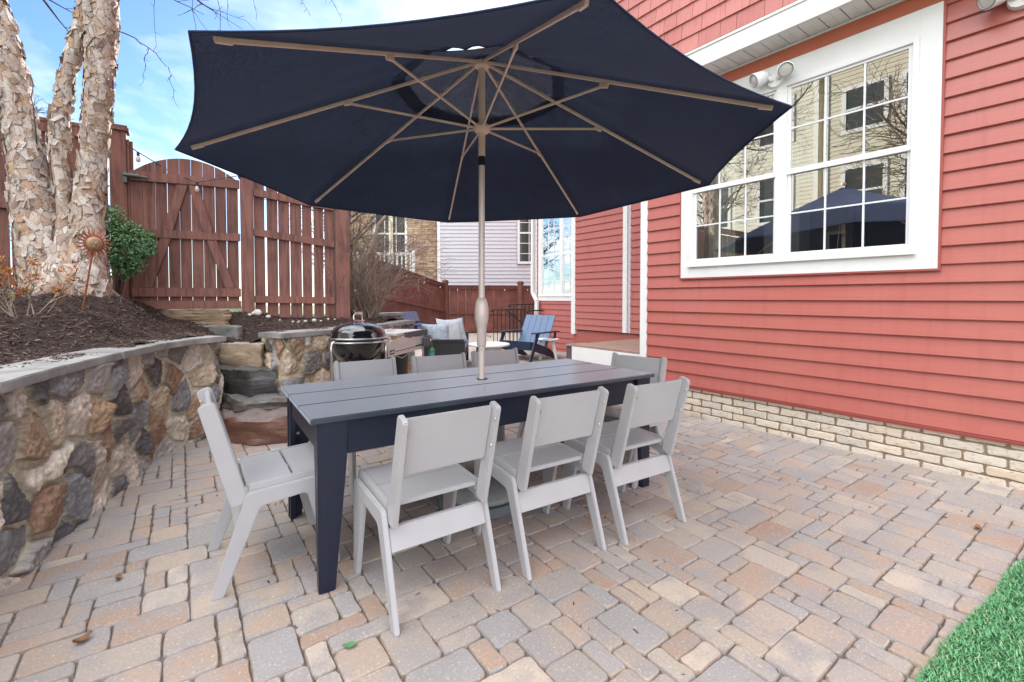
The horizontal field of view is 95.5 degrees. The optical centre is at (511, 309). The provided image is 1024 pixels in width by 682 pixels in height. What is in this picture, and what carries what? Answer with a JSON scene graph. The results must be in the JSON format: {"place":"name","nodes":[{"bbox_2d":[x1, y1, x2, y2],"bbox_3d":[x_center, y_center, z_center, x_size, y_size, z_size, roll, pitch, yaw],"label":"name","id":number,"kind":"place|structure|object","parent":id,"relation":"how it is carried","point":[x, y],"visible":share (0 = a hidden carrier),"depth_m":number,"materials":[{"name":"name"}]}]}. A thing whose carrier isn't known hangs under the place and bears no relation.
{"place":"outdoors","nodes":[
{"label":"outdoors","id":0,"kind":"place"},
{"bbox_2d":[0,289,404,364],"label":"mulch bed","id":1,"kind":"object","parent":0,"point":[97,303],"visible":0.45,"depth_m":3.62,"materials":[{"name":"soil"}]},
{"bbox_2d":[0,252,88,316],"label":"azalea shrub","id":2,"kind":"object","parent":1,"relation":"on","point":[8,284],"visible":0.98,"depth_m":3.27,"materials":[{"name":"orange plant"}]},
{"bbox_2d":[0,117,111,288],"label":"board fence","id":3,"kind":"object","parent":1,"relation":"on","point":[4,227],"visible":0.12,"depth_m":4.47,"materials":[{"name":"brown wood"}]},
{"bbox_2d":[74,227,114,311],"bbox_3d":[-3.143,-0.276,3.505,0.229,0.686,0.109,-1,2,-36],"label":"sun ornament","id":4,"kind":"object","parent":1,"relation":"in","point":[93,243],"visible":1,"depth_m":3.49,"materials":[{"name":"orange metal"}]},
{"bbox_2d":[109,124,133,299],"bbox_3d":[-4.175,-0.925,4.976,0.218,2.045,0.190,-1,2,-36],"label":"fence post","id":5,"kind":"object","parent":1,"relation":"on","point":[121,157],"visible":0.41,"depth_m":4.91,"materials":[{"name":"brown wood"}]},
{"bbox_2d":[123,159,240,308],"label":"wooden gate","id":6,"kind":"structure","parent":5,"relation":"attached to","point":[208,251],"depth_m":5.20,"materials":[{"name":"wood"}]},
{"bbox_2d":[124,143,237,191],"bbox_3d":[-3.611,-1.524,5.146,1.036,0.454,0.155,-1,2,-22],"label":"string light","id":7,"kind":"object","parent":6,"relation":"hanging from","point":[138,159],"visible":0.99,"depth_m":5.12,"materials":[{"name":"black plastic"}]},
{"bbox_2d":[104,205,157,295],"bbox_3d":[-3.939,-0.553,4.675,0.622,0.999,0.464,-1,2,-36],"label":"evergreen shrub","id":8,"kind":"object","parent":1,"relation":"on","point":[121,237],"visible":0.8,"depth_m":4.64,"materials":[{"name":"green plant"}]},
{"bbox_2d":[0,0,341,297],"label":"birch tree","id":9,"kind":"object","parent":1,"relation":"on","point":[48,218],"visible":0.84,"depth_m":3.92,"materials":[{"name":"beige plant"}]},
{"bbox_2d":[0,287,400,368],"bbox_3d":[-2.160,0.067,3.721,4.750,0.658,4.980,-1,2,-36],"label":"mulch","id":10,"kind":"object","parent":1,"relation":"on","point":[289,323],"visible":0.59,"depth_m":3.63,"materials":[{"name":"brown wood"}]},
{"bbox_2d":[200,325,242,338],"bbox_3d":[-3.385,0.246,5.141,0.965,0.181,0.264,0,2,6],"label":"step stone","id":11,"kind":"object","parent":10,"relation":"on","point":[232,331],"visible":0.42,"depth_m":4.98,"materials":[{"name":"grey stone"}]},
{"bbox_2d":[160,308,231,324],"bbox_3d":[-3.494,0.090,5.197,0.779,0.211,0.228,0,1,2],"label":"step stone","id":12,"kind":"object","parent":11,"relation":"on","point":[212,316],"visible":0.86,"depth_m":5.10,"materials":[{"name":"stone"}]},
{"bbox_2d":[238,176,254,312],"bbox_3d":[-3.112,-0.721,5.476,0.170,1.710,0.175,-1,2,-27],"label":"fence post","id":13,"kind":"object","parent":1,"relation":"on","point":[247,247],"visible":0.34,"depth_m":5.42,"materials":[{"name":"brown wood"}]},
{"bbox_2d":[254,309,261,315],"bbox_3d":[-2.979,0.035,5.451,0.110,0.082,0.074,1,2,26],"label":"river rock","id":14,"kind":"object","parent":1,"relation":"on","point":[258,312],"visible":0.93,"depth_m":5.42,"materials":[{"name":"white stone"}]},
{"bbox_2d":[253,182,334,317],"bbox_3d":[-2.649,-0.704,5.702,0.894,1.635,0.062,-1,2,-27],"label":"panel fence","id":15,"kind":"object","parent":1,"relation":"on","point":[295,248],"visible":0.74,"depth_m":5.69,"materials":[{"name":"brown wood"}]},
{"bbox_2d":[334,209,349,317],"bbox_3d":[-2.177,-0.688,5.961,0.210,1.760,0.190,-1,2,-27],"label":"fence post","id":16,"kind":"object","parent":1,"relation":"on","point":[342,292],"visible":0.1,"depth_m":5.90,"materials":[{"name":"brown wood"}]},
{"bbox_2d":[311,209,456,318],"bbox_3d":[-1.893,-0.834,6.648,2.315,1.986,2.308,0,2,10],"label":"bare bush","id":17,"kind":"object","parent":1,"relation":"on","point":[361,300],"visible":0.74,"depth_m":6.47,"materials":[{"name":"brown plant"}]},
{"bbox_2d":[8,0,531,305],"label":"sky","id":18,"kind":"structure","parent":0,"point":[156,125],"materials":[{"name":"blue"}]},
{"bbox_2d":[220,305,324,407],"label":"ground","id":19,"kind":"structure","parent":0,"point":[290,312],"depth_m":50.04,"materials":[{"name":"soil"}]},
{"bbox_2d":[531,0,1023,489],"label":"red house","id":20,"kind":"structure","parent":19,"relation":"on","point":[833,256],"depth_m":3.88,"materials":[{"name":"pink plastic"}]},
{"bbox_2d":[538,218,570,300],"bbox_3d":[1.134,-1.274,10.573,0.080,2.150,1.630,-1,2,-36],"label":"window","id":21,"kind":"structure","parent":20,"relation":"in","point":[554,235],"depth_m":10.78,"materials":[{"name":"glass"}]},
{"bbox_2d":[749,61,793,87],"bbox_3d":[2.252,-2.021,4.029,0.171,0.170,0.372,-1,2,-36],"label":"security light","id":22,"kind":"object","parent":20,"relation":"on","point":[785,69],"visible":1,"depth_m":4.05,"materials":[{"name":"white plastic"}]},
{"bbox_2d":[681,1,943,277],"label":"window","id":23,"kind":"structure","parent":20,"relation":"in","point":[847,179],"depth_m":4.67,"materials":[{"name":"glass"}]},
{"bbox_2d":[977,0,1023,10],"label":"security light","id":24,"kind":"object","parent":20,"relation":"attached to","point":[985,5],"visible":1,"depth_m":2.93,"materials":[{"name":"white plastic"}]},
{"bbox_2d":[157,300,430,322],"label":"hillside","id":25,"kind":"structure","parent":0,"point":[235,310],"depth_m":9.11,"materials":[{"name":"green soil"}]},
{"bbox_2d":[33,94,73,119],"bbox_3d":[-11.499,-2.650,8.826,4.138,5.505,4.724,0,2,13],"label":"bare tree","id":26,"kind":"object","parent":25,"relation":"on","point":[39,110],"visible":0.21,"depth_m":10.36,"materials":[{"name":"grey plant"}]},
{"bbox_2d":[264,199,412,316],"bbox_3d":[-4.890,-2.125,12.635,4.134,5.456,4.124,-1,2,-36],"label":"bare tree","id":27,"kind":"object","parent":25,"relation":"on","point":[351,246],"visible":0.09,"depth_m":12.74,"materials":[{"name":"brown plant"}]},
{"bbox_2d":[376,259,444,322],"bbox_3d":[-3.019,-0.284,14.271,0.120,2.313,3.739,1,2,23],"label":"board fence","id":28,"kind":"object","parent":25,"relation":"on","point":[426,308],"visible":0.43,"depth_m":14.45,"materials":[{"name":"brown wood"}]},
{"bbox_2d":[350,211,530,310],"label":"lavender house","id":29,"kind":"structure","parent":25,"relation":"on","point":[507,252],"depth_m":16.95,"materials":[{"name":"white plastic"}]},
{"bbox_2d":[373,215,407,267],"bbox_3d":[-4.426,-2.766,16.953,1.240,3.100,0.050,0,1,0],"label":"window","id":30,"kind":"structure","parent":29,"relation":"in","point":[402,227],"depth_m":16.95,"materials":[{"name":"white glass"}]},
{"bbox_2d":[517,220,530,263],"bbox_3d":[0.624,-2.790,16.920,0.860,2.250,0.050,0,1,0],"label":"window","id":31,"kind":"structure","parent":29,"relation":"in","point":[523,226],"depth_m":16.93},
{"bbox_2d":[217,333,565,355],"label":"patio","id":32,"kind":"structure","parent":0,"point":[509,337],"depth_m":13.75,"materials":[{"name":"beige stone"}]},
{"bbox_2d":[369,252,376,310],"bbox_3d":[-3.755,-0.314,12.495,0.200,2.490,0.200,1,2,31],"label":"fence post","id":33,"kind":"object","parent":32,"relation":"on","point":[372,275],"visible":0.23,"depth_m":12.41,"materials":[{"name":"brown wood"}]},
{"bbox_2d":[400,311,436,336],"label":"adirondack chair","id":34,"kind":"object","parent":32,"relation":"on","point":[411,315],"visible":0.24,"depth_m":12.19,"materials":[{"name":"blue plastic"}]},
{"bbox_2d":[442,280,448,319],"bbox_3d":[-2.284,-0.084,15.940,0.200,1.850,0.200,1,2,31],"label":"fence post","id":35,"kind":"object","parent":32,"relation":"on","point":[445,300],"visible":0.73,"depth_m":15.87,"materials":[{"name":"brown wood"}]},
{"bbox_2d":[448,285,534,332],"bbox_3d":[-0.676,-0.016,16.309,3.292,1.675,0.120,0,2,-11],"label":"board fence","id":36,"kind":"object","parent":32,"relation":"on","point":[462,300],"visible":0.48,"depth_m":16.29,"materials":[{"name":"brown wood"}]},
{"bbox_2d":[491,303,542,341],"bbox_3d":[0.220,0.404,11.290,1.598,1.097,0.788,-1,2,-27],"label":"stair railing","id":37,"kind":"object","parent":32,"relation":"on","point":[521,309],"visible":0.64,"depth_m":11.25,"materials":[{"name":"black metal"}]},
{"bbox_2d":[517,281,523,332],"bbox_3d":[0.300,-0.087,16.448,0.200,1.830,0.200,1,2,31],"label":"fence post","id":38,"kind":"object","parent":32,"relation":"on","point":[520,291],"visible":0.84,"depth_m":16.39,"materials":[{"name":"brown wood"}]},
{"bbox_2d":[0,349,1023,681],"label":"patio","id":39,"kind":"structure","parent":0,"point":[742,481],"depth_m":2.00,"materials":[{"name":"beige stone"}]},
{"bbox_2d":[72,630,91,642],"bbox_3d":[-1.529,1.168,1.657,0.045,0.022,0.039,-1,2,-24],"label":"fallen leaf","id":40,"kind":"object","parent":39,"relation":"on","point":[82,637],"visible":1,"depth_m":1.66,"materials":[{"name":"orange plant"}]},
{"bbox_2d":[0,335,225,593],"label":"retaining wall","id":41,"kind":"structure","parent":39,"relation":"on","point":[85,437],"depth_m":2.55,"materials":[{"name":"stone"}]},
{"bbox_2d":[220,407,309,445],"bbox_3d":[-2.192,1.002,4.203,0.908,0.262,0.791,-1,2,-21],"label":"step stone","id":42,"kind":"object","parent":39,"relation":"on","point":[255,427],"visible":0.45,"depth_m":3.90,"materials":[{"name":"brown stone"}]},
{"bbox_2d":[220,393,286,412],"bbox_3d":[-2.461,0.848,4.511,0.848,0.134,0.817,0,2,-18],"label":"step stone","id":43,"kind":"object","parent":42,"relation":"on","point":[236,403],"visible":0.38,"depth_m":4.23,"materials":[{"name":"stone"}]},
{"bbox_2d":[220,365,278,395],"bbox_3d":[-2.677,0.689,4.683,0.842,0.257,0.530,0,1,1],"label":"step stone","id":44,"kind":"object","parent":43,"relation":"on","point":[245,380],"visible":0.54,"depth_m":4.47,"materials":[{"name":"black stone"}]},
{"bbox_2d":[218,341,264,366],"bbox_3d":[-2.873,0.469,4.914,0.687,0.265,0.349,0,2,6],"label":"step stone","id":45,"kind":"object","parent":44,"relation":"on","point":[235,354],"visible":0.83,"depth_m":4.75,"materials":[{"name":"beige stone"}]},
{"bbox_2d":[197,387,339,600],"bbox_3d":[-1.147,0.770,2.192,0.545,0.802,0.466,-1,2,-35],"label":"dining chair","id":46,"kind":"object","parent":39,"relation":"on","point":[267,477],"visible":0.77,"depth_m":2.01,"materials":[{"name":"grey plastic"}]},
{"bbox_2d":[258,320,414,394],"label":"retaining wall","id":47,"kind":"structure","parent":39,"relation":"on","point":[299,356],"depth_m":4.69,"materials":[{"name":"beige stone"}]},
{"bbox_2d":[342,641,356,647],"bbox_3d":[-0.570,1.176,1.635,0.036,0.007,0.041,1,2,36],"label":"fallen leaf","id":48,"kind":"object","parent":39,"relation":"on","point":[349,644],"visible":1,"depth_m":1.64,"materials":[{"name":"green plant"}]},
{"bbox_2d":[333,356,396,505],"bbox_3d":[-0.891,0.747,3.075,0.466,0.802,0.545,-1,2,-35],"label":"dining chair","id":49,"kind":"object","parent":39,"relation":"on","point":[362,369],"visible":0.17,"depth_m":3.20,"materials":[{"name":"grey plastic"}]},
{"bbox_2d":[327,312,431,380],"bbox_3d":[-1.386,0.557,4.829,0.656,1.089,1.372,0,2,12],"label":"kettle grill","id":50,"kind":"object","parent":39,"relation":"on","point":[357,340],"visible":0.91,"depth_m":4.44,"materials":[{"name":"black metal"}]},
{"bbox_2d":[428,345,434,355],"bbox_3d":[-0.935,0.472,5.404,0.077,0.125,0.077,0,2,12],"label":"gas canister","id":51,"kind":"object","parent":50,"relation":"hanging from","point":[431,350],"visible":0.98,"depth_m":5.38,"materials":[{"name":"teal paint"}]},
{"bbox_2d":[374,312,405,317],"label":"garden wall","id":52,"kind":"structure","parent":39,"relation":"on","point":[395,314],"depth_m":7.63,"materials":[{"name":"grey stone"}]},
{"bbox_2d":[354,401,500,636],"bbox_3d":[-0.370,0.775,1.999,0.466,0.802,0.545,-1,2,-35],"label":"dining chair","id":53,"kind":"object","parent":39,"relation":"on","point":[431,451],"visible":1,"depth_m":1.88,"materials":[{"name":"grey plastic"}]},
{"bbox_2d":[424,329,468,359],"bbox_3d":[-1.100,0.656,8.117,0.645,0.720,1.665,0,1,-3],"label":"outdoor sofa","id":54,"kind":"object","parent":39,"relation":"on","point":[448,346],"visible":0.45,"depth_m":7.32,"materials":[{"name":"black plastic"}]},
{"bbox_2d":[421,323,448,338],"bbox_3d":[-1.242,0.430,7.557,0.460,0.411,0.183,0,2,-13],"label":"pillow","id":55,"kind":"object","parent":54,"relation":"on","point":[437,331],"visible":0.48,"depth_m":7.52,"materials":[{"name":"grey fabric"}]},
{"bbox_2d":[436,319,460,338],"bbox_3d":[-1.039,0.381,7.734,0.491,0.481,0.240,-1,2,-36],"label":"pillow","id":56,"kind":"object","parent":54,"relation":"on","point":[454,329],"visible":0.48,"depth_m":7.71,"materials":[{"name":"grey fabric"}]},
{"bbox_2d":[451,317,467,340],"bbox_3d":[-1.019,0.364,8.165,0.454,0.445,0.214,-1,2,-36],"label":"pillow","id":57,"kind":"object","parent":54,"relation":"on","point":[463,334],"visible":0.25,"depth_m":8.20,"materials":[{"name":"white fabric"}]},
{"bbox_2d":[411,352,496,441],"bbox_3d":[-0.436,0.740,3.343,0.466,0.802,0.545,-1,2,-30],"label":"dining chair","id":58,"kind":"object","parent":39,"relation":"on","point":[435,363],"visible":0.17,"depth_m":3.51,"materials":[{"name":"grey plastic"}]},
{"bbox_2d":[281,359,654,594],"bbox_3d":[-0.180,0.784,2.815,2.083,0.740,0.866,-1,2,-33],"label":"dining table","id":59,"kind":"object","parent":39,"relation":"on","point":[335,422],"visible":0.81,"depth_m":2.35,"materials":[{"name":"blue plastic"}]},
{"bbox_2d":[437,472,518,519],"bbox_3d":[-0.185,0.982,2.821,0.536,0.345,0.536,-1,2,-36],"label":"umbrella base","id":60,"kind":"object","parent":39,"relation":"on","point":[498,502],"visible":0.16,"depth_m":2.64,"materials":[{"name":"grey"}]},
{"bbox_2d":[174,0,792,378],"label":"patio umbrella","id":61,"kind":"object","parent":60,"relation":"on","point":[539,109],"visible":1,"depth_m":2.71,"materials":[{"name":"fabric"}]},
{"bbox_2d":[468,341,509,351],"bbox_3d":[-0.409,0.805,8.284,0.744,0.412,0.744,-1,2,-36],"label":"fire table","id":62,"kind":"object","parent":39,"relation":"on","point":[492,346],"visible":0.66,"depth_m":8.08,"materials":[{"name":"white"}]},
{"bbox_2d":[471,348,525,441],"bbox_3d":[-0.013,0.731,3.672,0.466,0.802,0.545,-1,2,-33],"label":"dining chair","id":63,"kind":"object","parent":39,"relation":"on","point":[500,357],"visible":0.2,"depth_m":3.84,"materials":[{"name":"grey plastic"}]},
{"bbox_2d":[497,315,559,361],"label":"adirondack chair","id":64,"kind":"object","parent":39,"relation":"on","point":[534,328],"visible":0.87,"depth_m":9.47,"materials":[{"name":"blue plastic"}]},
{"bbox_2d":[474,386,608,580],"bbox_3d":[0.137,0.766,2.326,0.466,0.802,0.545,-1,2,-33],"label":"dining chair","id":65,"kind":"object","parent":39,"relation":"on","point":[552,423],"visible":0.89,"depth_m":2.20,"materials":[{"name":"grey plastic"}]},
{"bbox_2d":[538,338,558,359],"bbox_3d":[0.715,0.780,9.271,0.450,0.412,0.450,1,2,19],"label":"side table","id":66,"kind":"object","parent":39,"relation":"on","point":[552,340],"visible":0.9,"depth_m":9.18,"materials":[{"name":"white plastic"}]},
{"bbox_2d":[139,429,978,674],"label":"litter","id":67,"kind":"object","parent":39,"relation":"on","point":[296,627],"visible":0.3,"depth_m":2.19,"materials":[{"name":"brown plant"}]},
{"bbox_2d":[571,339,639,365],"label":"deck","id":68,"kind":"structure","parent":39,"relation":"on","point":[598,352],"depth_m":5.97,"materials":[{"name":"white wood"}]},
{"bbox_2d":[577,352,666,488],"bbox_3d":[0.789,0.740,3.320,0.466,0.802,0.545,1,2,42],"label":"dining chair","id":69,"kind":"object","parent":39,"relation":"on","point":[657,367],"visible":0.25,"depth_m":3.37,"materials":[{"name":"grey plastic"}]},
{"bbox_2d":[563,376,689,544],"bbox_3d":[0.632,0.759,2.615,0.466,0.802,0.545,-1,2,-32],"label":"dining chair","id":70,"kind":"object","parent":39,"relation":"on","point":[622,437],"visible":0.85,"depth_m":2.48,"materials":[{"name":"grey plastic"}]},
{"bbox_2d":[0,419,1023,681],"bbox_3d":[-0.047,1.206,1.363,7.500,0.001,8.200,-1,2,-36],"label":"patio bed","id":71,"kind":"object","parent":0,"point":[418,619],"depth_m":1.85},
{"bbox_2d":[908,556,1023,681],"bbox_3d":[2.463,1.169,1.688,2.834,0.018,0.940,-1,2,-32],"label":"turf","id":72,"kind":"structure","parent":71,"relation":"on","point":[989,603],"depth_m":1.65,"materials":[{"name":"green plant"}]},
{"bbox_2d":[565,343,578,358],"bbox_3d":[1.740,0.848,8.139,0.510,0.375,1.820,-1,2,-36],"label":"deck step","id":73,"kind":"object","parent":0,"point":[568,351],"visible":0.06,"depth_m":8.68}
]}

